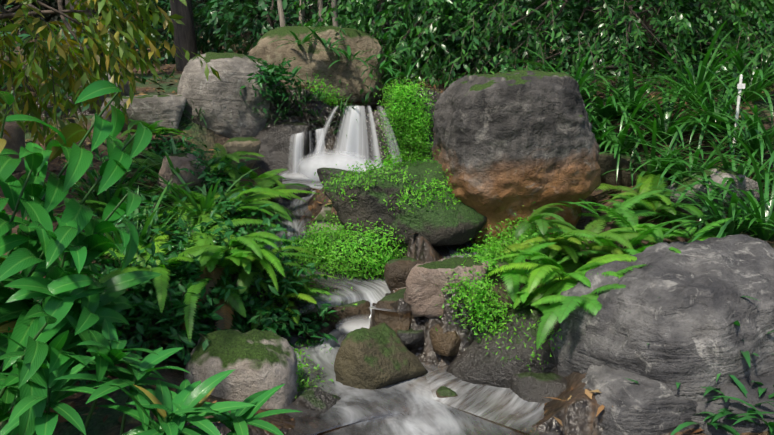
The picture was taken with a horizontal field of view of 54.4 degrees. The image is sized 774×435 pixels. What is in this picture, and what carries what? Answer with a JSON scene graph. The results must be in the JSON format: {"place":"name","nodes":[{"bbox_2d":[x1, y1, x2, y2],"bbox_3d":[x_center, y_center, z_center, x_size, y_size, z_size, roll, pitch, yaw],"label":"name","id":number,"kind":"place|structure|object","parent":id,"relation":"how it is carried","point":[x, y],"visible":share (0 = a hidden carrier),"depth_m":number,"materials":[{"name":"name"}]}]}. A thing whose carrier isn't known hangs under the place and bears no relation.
{"place":"outdoors","nodes":[
{"label":"outdoors","id":0,"kind":"place"},
{"bbox_2d":[355,159,381,170],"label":"water mist","id":1,"kind":"structure","parent":0,"point":[363,162],"depth_m":6.20,"materials":[{"name":"white liquid"}]},
{"bbox_2d":[0,29,773,434],"bbox_3d":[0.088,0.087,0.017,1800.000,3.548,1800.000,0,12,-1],"label":"ground","id":2,"kind":"structure","parent":0,"point":[576,413],"depth_m":5.43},
{"bbox_2d":[0,111,25,170],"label":"rock","id":3,"kind":"object","parent":2,"relation":"on","point":[15,141],"visible":0.25,"depth_m":5.61,"materials":[{"name":"grey stone"}]},
{"bbox_2d":[0,5,160,116],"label":"shrub wood","id":4,"kind":"object","parent":2,"relation":"on","point":[81,38],"visible":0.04,"depth_m":6.53,"materials":[{"name":"green plant"}]},
{"bbox_2d":[65,0,103,78],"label":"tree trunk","id":5,"kind":"object","parent":2,"relation":"on","point":[72,7],"visible":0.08,"depth_m":7.78,"materials":[{"name":"brown plant"}]},
{"bbox_2d":[65,71,134,112],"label":"rock","id":6,"kind":"object","parent":2,"relation":"on","point":[126,89],"visible":0.06,"depth_m":6.57,"materials":[{"name":"grey stone"}]},
{"bbox_2d":[0,0,220,157],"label":"tree foliage","id":7,"kind":"object","parent":2,"relation":"on","point":[93,40],"visible":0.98,"depth_m":4.67,"materials":[{"name":"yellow plant"}]},
{"bbox_2d":[101,94,186,135],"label":"rock","id":8,"kind":"object","parent":2,"relation":"on","point":[167,109],"visible":0.58,"depth_m":6.15,"materials":[{"name":"grey stone"}]},
{"bbox_2d":[59,0,231,64],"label":"bush","id":9,"kind":"object","parent":2,"relation":"on","point":[170,58],"visible":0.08,"depth_m":9.91,"materials":[{"name":"green plant"}]},
{"bbox_2d":[0,80,300,434],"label":"broad-leaved plant","id":10,"kind":"object","parent":2,"relation":"on","point":[54,361],"depth_m":2.81,"materials":[{"name":"green plant"}]},
{"bbox_2d":[170,0,196,70],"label":"tree trunk","id":11,"kind":"object","parent":2,"relation":"on","point":[185,36],"visible":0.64,"depth_m":9.10,"materials":[{"name":"brown plant"}]},
{"bbox_2d":[154,0,218,36],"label":"tree wood","id":12,"kind":"object","parent":2,"relation":"on","point":[197,2],"visible":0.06,"depth_m":15.05,"materials":[{"name":"brown plant"}]},
{"bbox_2d":[157,153,222,208],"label":"pale rock","id":13,"kind":"object","parent":2,"relation":"on","point":[179,160],"visible":0.4,"depth_m":5.19,"materials":[{"name":"grey stone"}]},
{"bbox_2d":[148,0,305,54],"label":"bush","id":14,"kind":"object","parent":2,"relation":"on","point":[211,45],"visible":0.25,"depth_m":9.85,"materials":[{"name":"green plant"}]},
{"bbox_2d":[177,52,281,138],"bbox_3d":[-1.405,-0.999,6.767,0.941,0.952,0.747,0,11,-30],"label":"boulder","id":15,"kind":"object","parent":2,"relation":"on","point":[216,99],"visible":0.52,"depth_m":6.42,"materials":[{"name":"grey stone"}]},
{"bbox_2d":[211,137,260,171],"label":"bank rock","id":16,"kind":"object","parent":2,"relation":"on","point":[246,144],"visible":0.35,"depth_m":6.10,"materials":[{"name":"grey stone"}]},
{"bbox_2d":[184,329,298,408],"bbox_3d":[-0.724,0.944,3.822,0.612,0.743,0.477,0,12,-1],"label":"rock","id":17,"kind":"object","parent":2,"relation":"on","point":[258,360],"visible":0.58,"depth_m":3.63,"materials":[{"name":"stone"}]},
{"bbox_2d":[194,0,331,55],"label":"bush","id":18,"kind":"object","parent":2,"relation":"on","point":[234,12],"visible":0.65,"depth_m":8.43,"materials":[{"name":"green plant"}]},
{"bbox_2d":[268,177,281,196],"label":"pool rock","id":19,"kind":"object","parent":2,"relation":"on","point":[275,183],"depth_m":5.85,"materials":[{"name":"stone"}]},
{"bbox_2d":[277,0,285,26],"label":"tree trunk","id":20,"kind":"object","parent":2,"relation":"on","point":[281,14],"visible":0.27,"depth_m":7.93,"materials":[{"name":"beige plant"}]},
{"bbox_2d":[255,122,310,178],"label":"rock","id":21,"kind":"object","parent":2,"relation":"on","point":[275,147],"visible":0.15,"depth_m":6.50,"materials":[{"name":"grey stone"}]},
{"bbox_2d":[157,36,421,137],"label":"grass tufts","id":22,"kind":"object","parent":2,"relation":"on","point":[299,89],"visible":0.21,"depth_m":6.55,"materials":[{"name":"green plant"}]},
{"bbox_2d":[271,183,310,201],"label":"pool rock","id":23,"kind":"object","parent":2,"relation":"on","point":[300,194],"visible":0.44,"depth_m":5.80,"materials":[{"name":"stone"}]},
{"bbox_2d":[299,0,304,25],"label":"tree trunk","id":24,"kind":"object","parent":2,"relation":"on","point":[301,12],"visible":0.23,"depth_m":8.14,"materials":[{"name":"grey plant"}]},
{"bbox_2d":[11,55,595,385],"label":"leafy plants","id":25,"kind":"object","parent":2,"relation":"on","point":[148,306],"depth_m":4.27,"materials":[{"name":"green plant"}]},
{"bbox_2d":[294,324,332,340],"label":"stream rock","id":26,"kind":"object","parent":2,"relation":"on","point":[326,330],"visible":0.08,"depth_m":4.49,"materials":[{"name":"black stone"}]},
{"bbox_2d":[293,387,339,412],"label":"stream rock","id":27,"kind":"object","parent":2,"relation":"on","point":[318,399],"visible":0.35,"depth_m":3.66,"materials":[{"name":"grey stone"}]},
{"bbox_2d":[249,26,385,108],"bbox_3d":[-0.688,-1.395,7.445,1.294,0.976,0.962,5,13,9],"label":"waterfall rock","id":28,"kind":"object","parent":2,"relation":"on","point":[313,58],"visible":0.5,"depth_m":7.05,"materials":[{"name":"beige stone"}]},
{"bbox_2d":[317,0,324,25],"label":"tree trunk","id":29,"kind":"object","parent":2,"relation":"on","point":[320,4],"visible":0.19,"depth_m":8.31,"materials":[{"name":"grey plant"}]},
{"bbox_2d":[315,262,333,272],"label":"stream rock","id":30,"kind":"object","parent":2,"relation":"on","point":[324,268],"visible":0.1,"depth_m":4.93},
{"bbox_2d":[286,0,363,25],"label":"tree wood","id":31,"kind":"object","parent":2,"relation":"on","point":[324,6],"visible":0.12,"depth_m":15.00,"materials":[{"name":"green plant"}]},
{"bbox_2d":[309,203,341,233],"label":"pale rock","id":32,"kind":"object","parent":2,"relation":"on","point":[321,217],"visible":0.27,"depth_m":5.20,"materials":[{"name":"stone"}]},
{"bbox_2d":[331,0,338,26],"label":"tree trunk","id":33,"kind":"object","parent":2,"relation":"on","point":[333,5],"visible":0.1,"depth_m":7.87,"materials":[{"name":"grey plant"}]},
{"bbox_2d":[304,300,370,328],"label":"cascade rock","id":34,"kind":"object","parent":2,"relation":"on","point":[351,311],"visible":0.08,"depth_m":4.55,"materials":[{"name":"brown stone"}]},
{"bbox_2d":[317,167,357,185],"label":"pool rock","id":35,"kind":"object","parent":2,"relation":"on","point":[327,172],"visible":0.25,"depth_m":5.68,"materials":[{"name":"grey stone"}]},
{"bbox_2d":[288,229,400,276],"bbox_3d":[-0.306,0.317,5.263,1.163,0.567,0.767,0,12,-1],"label":"plant","id":36,"kind":"object","parent":2,"relation":"on","point":[359,245],"visible":0.06,"depth_m":4.90,"materials":[{"name":"green plant"}]},
{"bbox_2d":[336,314,370,333],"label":"water mist","id":37,"kind":"structure","parent":2,"relation":"on","point":[348,328],"depth_m":4.44,"materials":[{"name":"white liquid"}]},
{"bbox_2d":[369,0,380,36],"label":"tree trunk","id":38,"kind":"object","parent":2,"relation":"on","point":[373,22],"visible":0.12,"depth_m":8.18,"materials":[{"name":"brown plant"}]},
{"bbox_2d":[334,322,427,389],"bbox_3d":[0.015,0.846,4.082,0.359,0.534,0.617,10,16,40],"label":"foreground rock","id":39,"kind":"object","parent":2,"relation":"on","point":[380,355],"visible":0.69,"depth_m":3.91,"materials":[{"name":"stone"}]},
{"bbox_2d":[379,0,385,89],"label":"tree trunk","id":40,"kind":"object","parent":2,"relation":"on","point":[383,27],"visible":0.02,"depth_m":8.34,"materials":[{"name":"brown plant"}]},
{"bbox_2d":[0,0,773,30],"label":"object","id":41,"kind":"object","parent":2,"relation":"on","point":[48,18],"depth_m":17.00,"materials":[{"name":"green plant"}]},
{"bbox_2d":[369,2,404,28],"bbox_3d":[0.325,-6.234,12.753,4.939,6.640,4.284,0,12,-1],"label":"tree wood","id":42,"kind":"object","parent":2,"relation":"on","point":[393,21],"visible":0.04,"depth_m":13.26,"materials":[{"name":"brown plant"}]},
{"bbox_2d":[1,46,773,434],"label":"leaves","id":43,"kind":"object","parent":2,"relation":"on","point":[71,404],"visible":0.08,"depth_m":5.73,"materials":[{"name":"green plant"}]},
{"bbox_2d":[374,289,410,332],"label":"cascade rock","id":44,"kind":"object","parent":2,"relation":"on","point":[392,321],"visible":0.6,"depth_m":4.25,"materials":[{"name":"brown stone"}]},
{"bbox_2d":[384,257,424,290],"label":"stream rock","id":45,"kind":"object","parent":2,"relation":"on","point":[396,272],"visible":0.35,"depth_m":4.61,"materials":[{"name":"brown stone"}]},
{"bbox_2d":[324,159,486,246],"bbox_3d":[0.211,-0.135,5.145,1.025,0.511,0.880,6,13,25],"label":"mossy rock","id":46,"kind":"object","parent":2,"relation":"on","point":[462,223],"visible":0.67,"depth_m":4.86,"materials":[{"name":"stone"}]},
{"bbox_2d":[327,0,489,85],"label":"bush","id":47,"kind":"object","parent":2,"relation":"on","point":[456,44],"visible":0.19,"depth_m":8.31,"materials":[{"name":"green plant"}]},
{"bbox_2d":[53,119,766,348],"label":"fern fronds","id":48,"kind":"object","parent":2,"relation":"on","point":[553,278],"visible":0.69,"depth_m":4.35,"materials":[{"name":"green plant"}]},
{"bbox_2d":[47,21,773,434],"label":"strap plant","id":49,"kind":"object","parent":2,"relation":"on","point":[409,69],"visible":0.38,"depth_m":4.84,"materials":[{"name":"green plant"}]},
{"bbox_2d":[397,328,424,349],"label":"stream rock","id":50,"kind":"object","parent":2,"relation":"on","point":[411,338],"visible":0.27,"depth_m":4.13,"materials":[{"name":"grey stone"}]},
{"bbox_2d":[251,73,576,397],"bbox_3d":[0.218,-0.114,5.321,2.473,1.735,3.716,0,12,-1],"label":"maidenhair fern","id":51,"kind":"object","parent":2,"relation":"on","point":[331,258],"visible":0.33,"depth_m":4.86,"materials":[{"name":"green plant"}]},
{"bbox_2d":[427,114,433,138],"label":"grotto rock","id":52,"kind":"object","parent":2,"relation":"on","point":[431,129],"depth_m":6.63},
{"bbox_2d":[429,324,460,356],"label":"stream rock","id":53,"kind":"object","parent":2,"relation":"on","point":[447,343],"visible":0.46,"depth_m":4.08,"materials":[{"name":"brown stone"}]},
{"bbox_2d":[404,256,488,317],"bbox_3d":[0.366,0.394,4.151,0.499,0.289,0.296,-9,15,-37],"label":"pink rock","id":54,"kind":"object","parent":2,"relation":"on","point":[426,282],"visible":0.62,"depth_m":4.08,"materials":[{"name":"stone"}]},
{"bbox_2d":[436,386,457,397],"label":"stream rock","id":55,"kind":"object","parent":2,"relation":"on","point":[443,392],"visible":0.15,"depth_m":3.81,"materials":[{"name":"green stone"}]},
{"bbox_2d":[386,0,530,77],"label":"bush","id":56,"kind":"object","parent":2,"relation":"on","point":[489,53],"visible":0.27,"depth_m":8.22,"materials":[{"name":"green plant"}]},
{"bbox_2d":[477,257,523,311],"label":"rock under ferns","id":57,"kind":"object","parent":2,"relation":"on","point":[503,299],"visible":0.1,"depth_m":4.17,"materials":[{"name":"grey stone"}]},
{"bbox_2d":[446,303,557,387],"bbox_3d":[0.747,0.738,4.112,0.922,0.489,0.597,0,12,-1],"label":"cascade rock","id":58,"kind":"object","parent":2,"relation":"on","point":[473,363],"visible":0.52,"depth_m":3.93,"materials":[{"name":"grey stone"}]},
{"bbox_2d":[255,0,773,125],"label":"weeping tree wood","id":59,"kind":"object","parent":2,"relation":"on","point":[647,21],"visible":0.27,"depth_m":7.12,"materials":[{"name":"green plant"}]},
{"bbox_2d":[431,70,600,245],"bbox_3d":[0.891,-0.369,5.185,1.117,1.266,0.801,-4,14,-12],"label":"boulder","id":60,"kind":"object","parent":2,"relation":"on","point":[509,144],"visible":0.79,"depth_m":4.80,"materials":[{"name":"grey stone"}]},
{"bbox_2d":[429,0,627,74],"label":"bush","id":61,"kind":"object","parent":2,"relation":"on","point":[556,30],"visible":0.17,"depth_m":8.72,"materials":[{"name":"green plant"}]},
{"bbox_2d":[510,372,566,402],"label":"stream rock","id":62,"kind":"object","parent":2,"relation":"on","point":[532,387],"visible":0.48,"depth_m":3.75,"materials":[{"name":"grey stone"}]},
{"bbox_2d":[510,0,726,74],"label":"bush","id":63,"kind":"object","parent":2,"relation":"on","point":[637,6],"visible":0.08,"depth_m":9.30,"materials":[{"name":"green plant"}]},
{"bbox_2d":[598,152,658,186],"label":"rock","id":64,"kind":"object","parent":2,"relation":"on","point":[607,162],"visible":0.38,"depth_m":5.87,"materials":[{"name":"grey stone"}]},
{"bbox_2d":[495,20,773,247],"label":"grassy plants","id":65,"kind":"object","parent":2,"relation":"on","point":[752,144],"visible":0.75,"depth_m":5.85,"materials":[{"name":"green plant"}]},
{"bbox_2d":[505,0,773,80],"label":"tree wood","id":66,"kind":"object","parent":2,"relation":"on","point":[725,18],"visible":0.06,"depth_m":8.33,"materials":[{"name":"green plant"}]},
{"bbox_2d":[582,364,697,434],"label":"rock","id":67,"kind":"object","parent":2,"relation":"on","point":[645,406],"visible":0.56,"depth_m":3.31,"materials":[{"name":"grey stone"}]},
{"bbox_2d":[549,234,773,401],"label":"rock","id":68,"kind":"object","parent":2,"relation":"on","point":[685,310],"visible":0.6,"depth_m":3.51,"materials":[{"name":"grey stone"}]},
{"bbox_2d":[569,0,765,80],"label":"bush","id":69,"kind":"object","parent":2,"relation":"on","point":[693,44],"visible":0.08,"depth_m":8.33,"materials":[{"name":"green plant"}]},
{"bbox_2d":[620,0,770,62],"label":"bush","id":70,"kind":"object","parent":2,"relation":"on","point":[706,20],"depth_m":10.09,"materials":[{"name":"green plant"}]},
{"bbox_2d":[664,168,763,216],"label":"rock","id":71,"kind":"object","parent":2,"relation":"on","point":[749,183],"visible":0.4,"depth_m":5.05,"materials":[{"name":"grey stone"}]},
{"bbox_2d":[660,0,773,71],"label":"bush","id":72,"kind":"object","parent":2,"relation":"on","point":[731,24],"visible":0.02,"depth_m":8.66,"materials":[{"name":"green plant"}]},
{"bbox_2d":[691,373,773,434],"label":"rock","id":73,"kind":"object","parent":2,"relation":"on","point":[730,389],"visible":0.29,"depth_m":3.27,"materials":[{"name":"grey stone"}]},
{"bbox_2d":[733,74,744,153],"bbox_3d":[2.736,-0.753,5.881,0.060,0.720,0.030,0,12,-1],"label":"garden stake","id":74,"kind":"object","parent":2,"relation":"on","point":[740,86],"visible":0.77,"depth_m":5.84,"materials":[{"name":"white paint"}]},
{"bbox_2d":[249,94,561,434],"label":"water stream","id":75,"kind":"structure","parent":0,"point":[416,406],"depth_m":3.78,"materials":[{"name":"white liquid"}]},
{"bbox_2d":[280,168,319,182],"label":"water mist","id":76,"kind":"structure","parent":75,"relation":"on","point":[298,176],"depth_m":6.21,"materials":[{"name":"white liquid"}]},
{"bbox_2d":[295,149,369,182],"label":"foam","id":77,"kind":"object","parent":75,"relation":"on","point":[310,167],"depth_m":6.13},
{"bbox_2d":[288,106,398,173],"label":"waterfall","id":78,"kind":"object","parent":75,"relation":"on","point":[351,142],"visible":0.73,"depth_m":6.45,"materials":[{"name":"white liquid"}]}
]}

